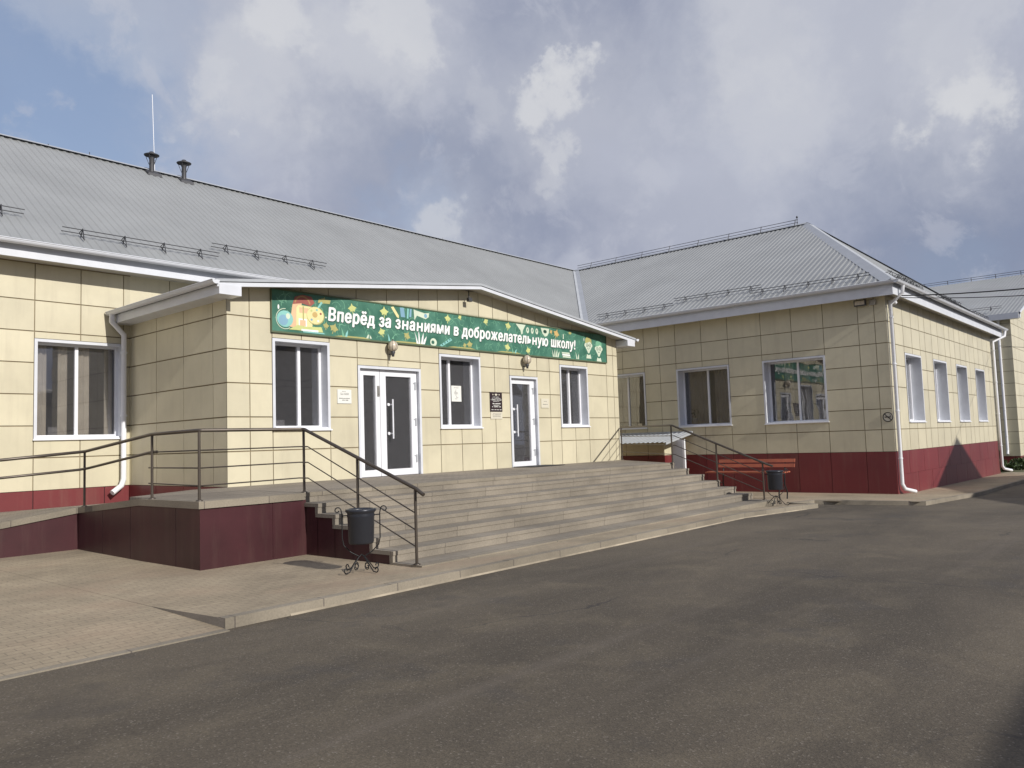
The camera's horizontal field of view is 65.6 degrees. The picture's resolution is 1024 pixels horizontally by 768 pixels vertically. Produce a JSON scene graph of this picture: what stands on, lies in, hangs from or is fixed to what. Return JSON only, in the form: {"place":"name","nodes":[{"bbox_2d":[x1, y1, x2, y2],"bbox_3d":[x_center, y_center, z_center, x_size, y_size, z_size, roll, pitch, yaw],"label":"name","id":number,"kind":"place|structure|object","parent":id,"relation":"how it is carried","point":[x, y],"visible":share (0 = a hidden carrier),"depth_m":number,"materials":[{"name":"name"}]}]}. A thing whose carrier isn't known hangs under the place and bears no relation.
{"place":"outdoors","nodes":[
{"label":"outdoors","id":0,"kind":"place"},
{"bbox_2d":[0,483,1023,767],"bbox_3d":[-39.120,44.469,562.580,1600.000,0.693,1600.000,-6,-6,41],"label":"asphalt yard","id":1,"kind":"structure","parent":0,"point":[856,637],"depth_m":5.76,"materials":[{"name":"grey asphalt"}]},
{"bbox_2d":[0,95,1012,511],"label":"school building","id":2,"kind":"structure","parent":1,"relation":"on","point":[134,299],"depth_m":21.98,"materials":[{"name":"beige tile"}]},
{"bbox_2d":[32,338,120,440],"bbox_3d":[-9.408,0.152,17.198,0.463,2.115,1.840,-6,-6,41],"label":"window","id":3,"kind":"structure","parent":2,"relation":"in","point":[81,349],"depth_m":17.23,"materials":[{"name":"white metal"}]},
{"bbox_2d":[272,338,332,430],"bbox_3d":[-4.417,0.038,16.454,0.350,1.865,1.420,-6,-6,41],"label":"window","id":4,"kind":"structure","parent":2,"relation":"in","point":[323,348],"depth_m":16.80,"materials":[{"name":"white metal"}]},
{"bbox_2d":[337,389,351,403],"bbox_3d":[-3.615,0.271,17.145,0.018,0.300,0.370,-6,-6,41],"label":"plaque","id":5,"kind":"object","parent":2,"relation":"attached to","point":[343,396],"visible":1,"depth_m":17.13,"materials":[{"name":"plastic"}]},
{"bbox_2d":[357,365,422,477],"bbox_3d":[-2.803,0.854,18.144,0.178,2.470,1.860,-6,-6,41],"label":"door","id":6,"kind":"structure","parent":2,"relation":"in","point":[389,401],"depth_m":18.20,"materials":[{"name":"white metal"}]},
{"bbox_2d":[388,339,397,362],"bbox_3d":[-2.709,-0.756,18.094,0.239,0.545,0.239,-2,-4,-4],"label":"wall lamp","id":7,"kind":"object","parent":2,"relation":"attached to","point":[392,346],"visible":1,"depth_m":18.04,"materials":[{"name":"beige glass"}]},
{"bbox_2d":[270,288,606,363],"bbox_3d":[-0.947,-1.289,20.378,0.047,0.905,11.840,-6,-6,41],"label":"banner","id":8,"kind":"object","parent":2,"relation":"attached to","point":[294,312],"visible":1,"depth_m":18.94,"materials":[{"name":"green fabric"}]},
{"bbox_2d":[451,386,460,401],"bbox_3d":[-1.407,0.244,20.106,0.006,0.400,0.350,-6,-6,41],"label":"paper notice","id":9,"kind":"object","parent":2,"relation":"attached to","point":[455,393],"visible":1,"depth_m":20.10,"materials":[{"name":"white paper"}]},
{"bbox_2d":[438,354,483,428],"bbox_3d":[-1.372,0.209,19.952,0.350,1.835,1.500,-6,-6,41],"label":"window","id":10,"kind":"structure","parent":2,"relation":"in","point":[454,370],"depth_m":20.23,"materials":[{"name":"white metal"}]},
{"bbox_2d":[489,392,501,411],"bbox_3d":[-0.418,0.469,20.815,0.018,0.510,0.470,-6,-6,41],"label":"plaque","id":11,"kind":"object","parent":2,"relation":"attached to","point":[495,401],"visible":1,"depth_m":20.80,"materials":[{"name":"plastic"}]},
{"bbox_2d":[490,412,501,418],"bbox_3d":[-0.407,0.822,20.789,0.018,0.182,0.450,-6,-6,41],"label":"plaque","id":12,"kind":"object","parent":2,"relation":"attached to","point":[495,415],"visible":1,"depth_m":20.77,"materials":[{"name":"beige plastic"}]},
{"bbox_2d":[509,376,540,466],"bbox_3d":[0.300,1.022,21.710,0.178,2.450,1.180,-6,-6,41],"label":"door","id":13,"kind":"structure","parent":2,"relation":"in","point":[524,407],"depth_m":21.83,"materials":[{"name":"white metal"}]},
{"bbox_2d":[523,354,530,373],"bbox_3d":[0.415,-0.556,21.680,0.239,0.545,0.239,-2,-4,-4],"label":"wall lamp","id":14,"kind":"object","parent":2,"relation":"attached to","point":[527,359],"visible":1,"depth_m":21.63,"materials":[{"name":"beige glass"}]},
{"bbox_2d":[541,399,548,407],"bbox_3d":[0.927,0.543,22.360,0.018,0.260,0.350,-6,-6,41],"label":"plaque","id":15,"kind":"object","parent":2,"relation":"attached to","point":[544,403],"visible":1,"depth_m":22.35,"materials":[{"name":"beige plastic"}]},
{"bbox_2d":[559,365,590,426],"bbox_3d":[1.688,0.385,23.594,0.516,1.815,1.420,-6,-6,41],"label":"window","id":16,"kind":"structure","parent":2,"relation":"in","point":[574,397],"depth_m":23.87,"materials":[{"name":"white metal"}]},
{"bbox_2d":[617,372,647,429],"bbox_3d":[4.341,0.685,29.990,2.030,2.075,0.665,-6,-6,41],"label":"window","id":17,"kind":"structure","parent":2,"relation":"in","point":[631,387],"depth_m":30.10,"materials":[{"name":"white metal"}]},
{"bbox_2d":[691,409,698,423],"bbox_3d":[6.542,1.168,28.419,0.227,0.608,0.235,0,-4,-20],"label":"flower pot","id":18,"kind":"object","parent":2,"relation":"in","point":[695,420],"visible":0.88,"depth_m":28.34,"materials":[{"name":"ceramic"}]},
{"bbox_2d":[676,365,731,427],"bbox_3d":[6.829,0.455,27.834,2.050,2.075,0.663,-6,-6,41],"label":"window","id":19,"kind":"structure","parent":2,"relation":"in","point":[699,377],"depth_m":28.19,"materials":[{"name":"white metal"}]},
{"bbox_2d":[786,403,792,420],"bbox_3d":[9.154,0.893,26.165,0.256,0.656,0.217,-2,-4,2],"label":"flower pot","id":20,"kind":"object","parent":2,"relation":"in","point":[790,415],"visible":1,"depth_m":26.09,"materials":[{"name":"ceramic"}]},
{"bbox_2d":[762,355,828,424],"bbox_3d":[9.250,0.227,25.738,2.090,2.105,0.663,-6,-6,41],"label":"window","id":21,"kind":"structure","parent":2,"relation":"in","point":[802,371],"depth_m":25.88,"materials":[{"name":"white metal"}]},
{"bbox_2d":[854,299,866,306],"bbox_3d":[10.591,-2.453,24.162,0.340,0.180,0.226,-6,-6,41],"label":"floodlight","id":22,"kind":"object","parent":2,"relation":"attached to","point":[857,303],"visible":1,"depth_m":24.07,"materials":[{"name":"metal"}]},
{"bbox_2d":[869,299,875,304],"bbox_3d":[10.883,-2.463,24.010,0.180,0.160,0.060,-6,-6,41],"label":"junction box","id":23,"kind":"object","parent":2,"relation":"attached to","point":[872,302],"visible":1,"depth_m":23.98,"materials":[{"name":"plastic"}]},
{"bbox_2d":[883,412,892,421],"bbox_3d":[11.176,0.981,23.643,0.300,0.300,0.028,-6,-6,41],"label":"no smoking sign","id":24,"kind":"object","parent":2,"relation":"attached to","point":[887,416],"visible":1,"depth_m":23.64,"materials":[{"name":"black metal"}]},
{"bbox_2d":[904,353,926,422],"bbox_3d":[12.789,0.158,25.769,0.603,2.195,1.950,-6,-6,41],"label":"window","id":25,"kind":"structure","parent":2,"relation":"in","point":[913,364],"depth_m":26.38,"materials":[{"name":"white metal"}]},
{"bbox_2d":[933,359,951,421],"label":"window","id":26,"kind":"structure","parent":2,"relation":"in","point":[939,367],"depth_m":28.98,"materials":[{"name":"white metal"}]},
{"bbox_2d":[901,295,1023,297],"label":"overhead cable","id":27,"kind":"object","parent":2,"relation":"attached to","point":[968,297],"visible":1,"depth_m":21.52,"materials":[{"name":"black rubber"}]},
{"bbox_2d":[902,288,1023,295],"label":"overhead cable","id":28,"kind":"object","parent":2,"relation":"attached to","point":[965,292],"visible":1,"depth_m":21.44,"materials":[{"name":"black rubber"}]},
{"bbox_2d":[956,364,971,421],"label":"window","id":29,"kind":"structure","parent":2,"relation":"in","point":[961,371],"depth_m":31.44,"materials":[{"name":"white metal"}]},
{"bbox_2d":[975,368,988,421],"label":"window","id":30,"kind":"structure","parent":2,"relation":"in","point":[979,374],"depth_m":33.95,"materials":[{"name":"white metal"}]},
{"bbox_2d":[0,479,1023,680],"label":"kerb","id":31,"kind":"structure","parent":1,"relation":"on","point":[235,620],"depth_m":9.76,"materials":[{"name":"concrete"}]},
{"bbox_2d":[923,270,1023,463],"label":"neighbouring building","id":32,"kind":"structure","parent":1,"relation":"on","point":[1007,312],"depth_m":43.67,"materials":[{"name":"white metal"}]},
{"bbox_2d":[0,472,1023,675],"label":"pavement","id":33,"kind":"structure","parent":0,"point":[48,620],"depth_m":9.38,"materials":[{"name":"concrete"}]},
{"bbox_2d":[334,505,386,573],"bbox_3d":[-1.942,1.993,10.249,0.666,0.832,0.434,-1,-4,-9],"label":"litter bin","id":34,"kind":"object","parent":33,"relation":"on","point":[360,521],"visible":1,"depth_m":10.13,"materials":[{"name":"black metal"}]},
{"bbox_2d":[0,460,775,570],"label":"entrance steps","id":35,"kind":"structure","parent":33,"relation":"on","point":[462,515],"depth_m":13.01,"materials":[{"name":"tile"}]},
{"bbox_2d":[0,427,424,564],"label":"handrail","id":36,"kind":"object","parent":35,"relation":"on","point":[353,455],"visible":0.87,"depth_m":11.70,"materials":[{"name":"metal"}]},
{"bbox_2d":[517,464,564,466],"bbox_3d":[0.744,2.199,21.370,0.700,0.015,1.350,-6,-6,41],"label":"door mat","id":37,"kind":"object","parent":35,"relation":"on","point":[541,465],"depth_m":21.23,"materials":[{"name":"rubber"}]},
{"bbox_2d":[620,424,772,499],"bbox_3d":[4.278,2.048,21.717,1.246,1.946,6.757,0,-5,-24],"label":"handrail","id":38,"kind":"object","parent":35,"relation":"on","point":[715,452],"visible":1,"depth_m":20.02,"materials":[{"name":"metal"}]},
{"bbox_2d":[619,431,692,467],"bbox_3d":[4.443,2.791,28.166,3.920,2.155,1.830,-6,-6,41],"label":"cellar canopy","id":39,"kind":"object","parent":33,"relation":"on","point":[656,437],"visible":0.59,"depth_m":27.54,"materials":[{"name":"white metal"}]},
{"bbox_2d":[705,458,794,499],"bbox_3d":[6.538,2.624,21.887,2.400,1.117,0.596,-6,-6,41],"label":"bench","id":40,"kind":"object","parent":33,"relation":"on","point":[784,465],"visible":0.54,"depth_m":21.99,"materials":[{"name":"brown metal"}]},
{"bbox_2d":[761,469,789,505],"bbox_3d":[6.117,2.394,18.471,0.666,0.832,0.434,-1,-4,-9],"label":"litter bin","id":41,"kind":"object","parent":33,"relation":"on","point":[775,479],"visible":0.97,"depth_m":18.36,"materials":[{"name":"black metal"}]},
{"bbox_2d":[0,0,1023,287],"label":"sky","id":42,"kind":"structure","parent":0,"point":[570,134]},
{"bbox_2d":[1001,469,1023,472],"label":"ground","id":43,"kind":"structure","parent":0,"point":[1018,470],"depth_m":38.04,"materials":[{"name":"grey concrete"}]},
{"bbox_2d":[1001,460,1020,471],"bbox_3d":[23.604,3.899,37.940,1.109,0.666,1.311,-6,-6,41],"label":"shrub","id":44,"kind":"object","parent":43,"relation":"on","point":[1013,465],"visible":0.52,"depth_m":37.83,"materials":[{"name":"green plant"}]},
{"bbox_2d":[1009,457,1023,469],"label":"shrub","id":45,"kind":"object","parent":43,"relation":"on","point":[1020,461],"visible":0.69,"depth_m":39.27,"materials":[{"name":"green plant"}]}
]}

